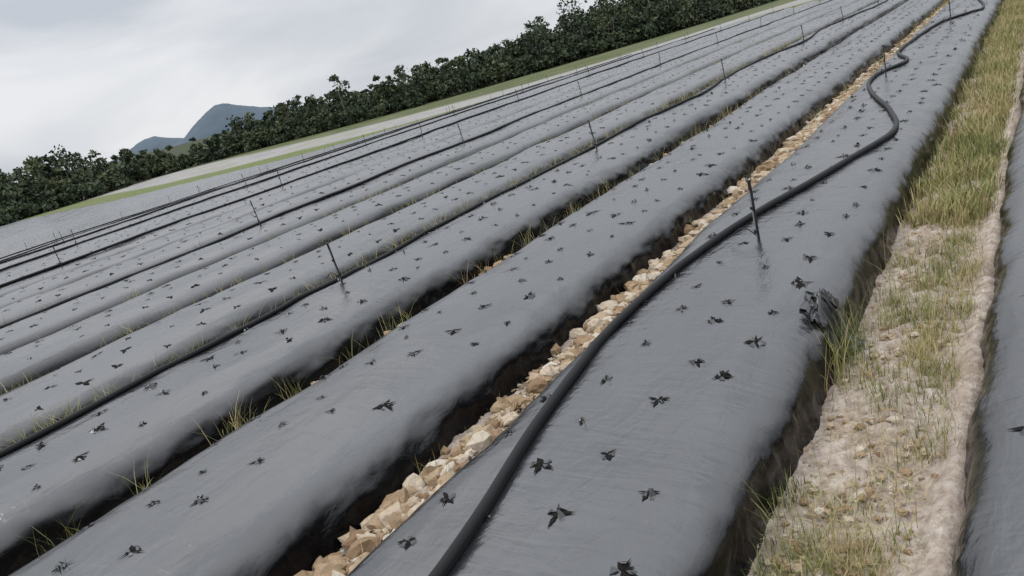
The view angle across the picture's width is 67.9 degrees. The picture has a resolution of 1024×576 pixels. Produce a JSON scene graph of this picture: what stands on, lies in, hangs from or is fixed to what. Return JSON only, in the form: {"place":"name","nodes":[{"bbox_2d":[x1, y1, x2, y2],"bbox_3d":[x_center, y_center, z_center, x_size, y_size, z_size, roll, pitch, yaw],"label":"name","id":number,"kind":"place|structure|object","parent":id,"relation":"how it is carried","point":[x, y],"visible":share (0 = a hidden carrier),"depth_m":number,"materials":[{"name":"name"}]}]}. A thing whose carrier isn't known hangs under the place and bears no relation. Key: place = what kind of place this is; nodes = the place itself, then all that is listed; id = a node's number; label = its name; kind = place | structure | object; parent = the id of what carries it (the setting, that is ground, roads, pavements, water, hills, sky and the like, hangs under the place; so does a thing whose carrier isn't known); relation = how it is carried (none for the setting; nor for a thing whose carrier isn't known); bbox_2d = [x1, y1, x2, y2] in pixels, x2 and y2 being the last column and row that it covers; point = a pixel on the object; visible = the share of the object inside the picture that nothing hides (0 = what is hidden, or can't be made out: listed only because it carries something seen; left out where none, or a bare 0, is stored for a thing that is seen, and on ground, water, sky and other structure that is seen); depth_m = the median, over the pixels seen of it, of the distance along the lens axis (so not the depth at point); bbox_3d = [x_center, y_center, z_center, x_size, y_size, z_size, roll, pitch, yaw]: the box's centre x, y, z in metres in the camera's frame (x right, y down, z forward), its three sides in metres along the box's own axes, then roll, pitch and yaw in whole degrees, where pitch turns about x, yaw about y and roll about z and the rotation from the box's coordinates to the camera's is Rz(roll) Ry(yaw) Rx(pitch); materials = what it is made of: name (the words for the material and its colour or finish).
{"place":"outdoors","nodes":[
{"label":"outdoors","id":0,"kind":"place"},
{"bbox_2d":[108,136,183,163],"bbox_3d":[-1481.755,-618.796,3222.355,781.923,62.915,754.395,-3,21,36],"label":"hill","id":1,"kind":"structure","parent":0,"point":[150,144],"depth_m":3025.16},
{"bbox_2d":[173,103,297,145],"bbox_3d":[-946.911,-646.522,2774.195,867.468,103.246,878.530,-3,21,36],"label":"mountain","id":2,"kind":"structure","parent":0,"point":[211,121],"depth_m":2554.86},
{"bbox_2d":[0,0,648,182],"label":"sky","id":3,"kind":"structure","parent":0,"point":[106,77],"materials":[{"name":"grey"}]},
{"bbox_2d":[3,0,1023,575],"bbox_3d":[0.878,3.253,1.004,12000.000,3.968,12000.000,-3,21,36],"label":"ground","id":4,"kind":"structure","parent":0,"point":[939,522],"depth_m":3.00,"materials":[{"name":"beige soil"}]},
{"bbox_2d":[0,51,689,325],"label":"furrow grass","id":5,"kind":"structure","parent":4,"relation":"on","point":[231,232],"depth_m":10.31,"materials":[{"name":"green plant"}]},
{"bbox_2d":[327,74,363,124],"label":"gum tree","id":6,"kind":"object","parent":4,"relation":"on","point":[340,92],"visible":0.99,"depth_m":147.24,"materials":[{"name":"green plant"}]},
{"bbox_2d":[0,15,763,283],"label":"distant mulch beds","id":7,"kind":"object","parent":4,"relation":"on","point":[17,236],"visible":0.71,"depth_m":31.64,"materials":[{"name":"plastic"}]},
{"bbox_2d":[0,105,470,258],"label":"irrigation pipe","id":8,"kind":"object","parent":7,"relation":"on","point":[184,198],"visible":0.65,"depth_m":40.84,"materials":[{"name":"black plastic"}]},
{"bbox_2d":[0,76,561,261],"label":"irrigation pipe","id":9,"kind":"object","parent":7,"relation":"on","point":[248,178],"visible":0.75,"depth_m":34.01,"materials":[{"name":"black plastic"}]},
{"bbox_2d":[0,54,630,263],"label":"irrigation pipe","id":10,"kind":"object","parent":7,"relation":"on","point":[265,174],"visible":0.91,"depth_m":28.03,"materials":[{"name":"black plastic"}]},
{"bbox_2d":[0,28,715,271],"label":"irrigation pipe","id":11,"kind":"object","parent":7,"relation":"on","point":[46,254],"visible":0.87,"depth_m":21.43,"materials":[{"name":"black plastic"}]},
{"bbox_2d":[0,0,774,225],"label":"distant treeline","id":12,"kind":"object","parent":4,"relation":"on","point":[49,186],"visible":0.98,"depth_m":153.94,"materials":[{"name":"green plant"}]},
{"bbox_2d":[37,37,744,339],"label":"furrow grass","id":13,"kind":"structure","parent":4,"relation":"on","point":[393,185],"depth_m":11.43,"materials":[{"name":"green plant"}]},
{"bbox_2d":[0,8,790,295],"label":"plastic mulch bed","id":14,"kind":"object","parent":4,"relation":"on","point":[131,244],"visible":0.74,"depth_m":15.45,"materials":[{"name":"grey plastic"}]},
{"bbox_2d":[0,9,782,287],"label":"irrigation pipe","id":15,"kind":"object","parent":14,"relation":"on","point":[121,242],"visible":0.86,"depth_m":16.48,"materials":[{"name":"black plastic"}]},
{"bbox_2d":[15,66,794,555],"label":"furrow grass","id":16,"kind":"structure","parent":4,"relation":"on","point":[381,326],"depth_m":4.86,"materials":[{"name":"green plant"}]},
{"bbox_2d":[0,30,813,445],"bbox_3d":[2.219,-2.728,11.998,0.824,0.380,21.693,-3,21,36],"label":"furrow grass","id":17,"kind":"structure","parent":4,"relation":"on","point":[364,260],"depth_m":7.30,"materials":[{"name":"green plant"}]},
{"bbox_2d":[0,1,818,308],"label":"plastic mulch bed","id":18,"kind":"object","parent":4,"relation":"on","point":[58,281],"visible":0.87,"depth_m":14.11,"materials":[{"name":"grey plastic"}]},
{"bbox_2d":[0,0,828,324],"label":"plastic mulch bed","id":19,"kind":"object","parent":4,"relation":"on","point":[12,312],"visible":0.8,"depth_m":11.85,"materials":[{"name":"grey plastic"}]},
{"bbox_2d":[0,0,841,354],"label":"plastic mulch bed","id":20,"kind":"object","parent":4,"relation":"on","point":[38,326],"visible":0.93,"depth_m":10.47,"materials":[{"name":"grey plastic"}]},
{"bbox_2d":[249,200,260,224],"bbox_3d":[-3.581,-1.034,10.620,0.036,0.420,0.200,-19,17,-14],"label":"sprinkler riser","id":21,"kind":"object","parent":20,"relation":"on","point":[254,212],"visible":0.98,"depth_m":10.54,"materials":[{"name":"metal"}]},
{"bbox_2d":[0,0,830,328],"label":"irrigation pipe","id":22,"kind":"object","parent":20,"relation":"on","point":[348,188],"visible":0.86,"depth_m":11.62,"materials":[{"name":"black plastic"}]},
{"bbox_2d":[0,0,858,395],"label":"plastic mulch bed","id":23,"kind":"object","parent":4,"relation":"on","point":[56,350],"visible":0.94,"depth_m":8.61,"materials":[{"name":"grey plastic"}]},
{"bbox_2d":[0,0,879,449],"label":"plastic mulch bed","id":24,"kind":"object","parent":4,"relation":"on","point":[116,364],"visible":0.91,"depth_m":6.84,"materials":[{"name":"grey plastic"}]},
{"bbox_2d":[53,11,974,568],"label":"weed sprouts","id":25,"kind":"object","parent":24,"relation":"on","point":[511,137],"visible":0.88,"depth_m":6.31,"materials":[{"name":"green plant"}]},
{"bbox_2d":[0,0,907,575],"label":"plastic mulch bed","id":26,"kind":"object","parent":4,"relation":"on","point":[52,482],"visible":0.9,"depth_m":4.93,"materials":[{"name":"plastic"}]},
{"bbox_2d":[323,239,342,280],"bbox_3d":[-1.441,-0.186,5.984,0.189,0.410,0.047,-3,20,34],"label":"sprinkler riser","id":27,"kind":"object","parent":26,"relation":"on","point":[333,259],"visible":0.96,"depth_m":5.94,"materials":[{"name":"metal"}]},
{"bbox_2d":[0,0,887,457],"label":"irrigation pipe","id":28,"kind":"object","parent":26,"relation":"on","point":[152,374],"visible":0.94,"depth_m":5.78,"materials":[{"name":"black plastic"}]},
{"bbox_2d":[586,120,596,147],"bbox_3d":[0.957,-1.884,9.484,0.165,0.412,0.025,-1,22,40],"label":"sprinkler riser","id":29,"kind":"object","parent":26,"relation":"on","point":[588,121],"visible":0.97,"depth_m":9.44,"materials":[{"name":"metal"}]},
{"bbox_2d":[8,0,947,575],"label":"plastic mulch bed","id":30,"kind":"object","parent":4,"relation":"on","point":[306,478],"visible":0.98,"depth_m":3.73,"materials":[{"name":"plastic"}]},
{"bbox_2d":[311,65,804,384],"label":"clay clods","id":31,"kind":"object","parent":4,"relation":"on","point":[485,268],"depth_m":6.16,"materials":[{"name":"brown soil"}]},
{"bbox_2d":[294,101,843,575],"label":"clay clods","id":32,"kind":"object","parent":4,"relation":"on","point":[394,511],"visible":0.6,"depth_m":3.53,"materials":[{"name":"beige soil"}]},
{"bbox_2d":[340,127,805,563],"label":"soil crumbs","id":33,"kind":"object","parent":4,"relation":"on","point":[429,488],"visible":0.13,"depth_m":3.67,"materials":[{"name":"soil"}]},
{"bbox_2d":[342,119,817,558],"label":"furrow grass","id":34,"kind":"structure","parent":4,"relation":"on","point":[559,356],"depth_m":3.57,"materials":[{"name":"green plant"}]},
{"bbox_2d":[347,0,1004,575],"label":"plastic mulch bed","id":35,"kind":"object","parent":4,"relation":"on","point":[699,384],"visible":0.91,"depth_m":2.92,"materials":[{"name":"plastic"}]},
{"bbox_2d":[428,0,984,575],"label":"irrigation pipe","id":36,"kind":"object","parent":35,"relation":"on","point":[456,548],"visible":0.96,"depth_m":3.42,"materials":[{"name":"black plastic"}]},
{"bbox_2d":[729,174,759,240],"bbox_3d":[1.304,-0.420,4.316,0.191,0.445,0.027,-1,22,40],"label":"sprinkler riser","id":37,"kind":"object","parent":35,"relation":"on","point":[756,229],"visible":0.98,"depth_m":4.26,"materials":[{"name":"metal"}]},
{"bbox_2d":[800,288,863,360],"bbox_3d":[1.417,0.131,3.377,0.240,0.296,0.363,-3,21,36],"label":"torn plastic film","id":38,"kind":"object","parent":35,"relation":"attached to","point":[825,302],"visible":0.87,"depth_m":3.32,"materials":[{"name":"grey plastic"}]},
{"bbox_2d":[875,45,886,75],"bbox_3d":[4.309,-2.636,8.911,0.043,0.397,0.160,-24,19,-27],"label":"sprinkler riser","id":39,"kind":"object","parent":35,"relation":"on","point":[884,71],"visible":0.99,"depth_m":8.85,"materials":[{"name":"metal"}]},
{"bbox_2d":[942,0,950,20],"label":"sprinkler riser","id":40,"kind":"object","parent":35,"relation":"on","point":[949,11],"visible":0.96,"depth_m":12.72,"materials":[{"name":"metal"}]},
{"bbox_2d":[747,455,935,575],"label":"furrow grass","id":41,"kind":"structure","parent":4,"relation":"on","point":[834,497],"depth_m":2.33,"materials":[{"name":"green plant"}]},
{"bbox_2d":[808,289,887,411],"bbox_3d":[1.395,0.212,3.196,0.408,0.306,0.855,-3,21,36],"label":"weed tuft","id":42,"kind":"object","parent":4,"relation":"on","point":[843,364],"visible":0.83,"depth_m":3.23,"materials":[{"name":"green plant"}]},
{"bbox_2d":[782,0,950,145],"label":"clay clods","id":43,"kind":"object","parent":4,"relation":"on","point":[843,94],"visible":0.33,"depth_m":10.54,"materials":[{"name":"beige soil"}]},
{"bbox_2d":[749,79,991,575],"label":"dry straw","id":44,"kind":"object","parent":4,"relation":"on","point":[882,408],"visible":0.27,"depth_m":2.56,"materials":[{"name":"beige plant"}]},
{"bbox_2d":[753,102,996,575],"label":"soil crumbs","id":45,"kind":"object","parent":4,"relation":"on","point":[860,450],"visible":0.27,"depth_m":2.51,"materials":[{"name":"soil"}]},
{"bbox_2d":[733,22,1023,575],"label":"seed stalks","id":46,"kind":"object","parent":4,"relation":"on","point":[945,438],"visible":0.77,"depth_m":2.92,"materials":[{"name":"beige plant"}]},
{"bbox_2d":[951,74,1023,575],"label":"plastic mulch bed","id":47,"kind":"object","parent":4,"relation":"on","point":[990,540],"visible":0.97,"depth_m":2.37,"materials":[{"name":"plastic"}]},
{"bbox_2d":[803,0,946,128],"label":"furrow grass","id":48,"kind":"structure","parent":0,"point":[855,89],"depth_m":11.47,"materials":[{"name":"green plant"}]},
{"bbox_2d":[741,123,1010,575],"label":"furrow grass","id":49,"kind":"structure","parent":0,"point":[927,279],"depth_m":3.21,"materials":[{"name":"green plant"}]},
{"bbox_2d":[896,0,1023,232],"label":"furrow grass","id":50,"kind":"structure","parent":0,"point":[1010,15],"depth_m":6.09,"materials":[{"name":"green plant"}]}
]}

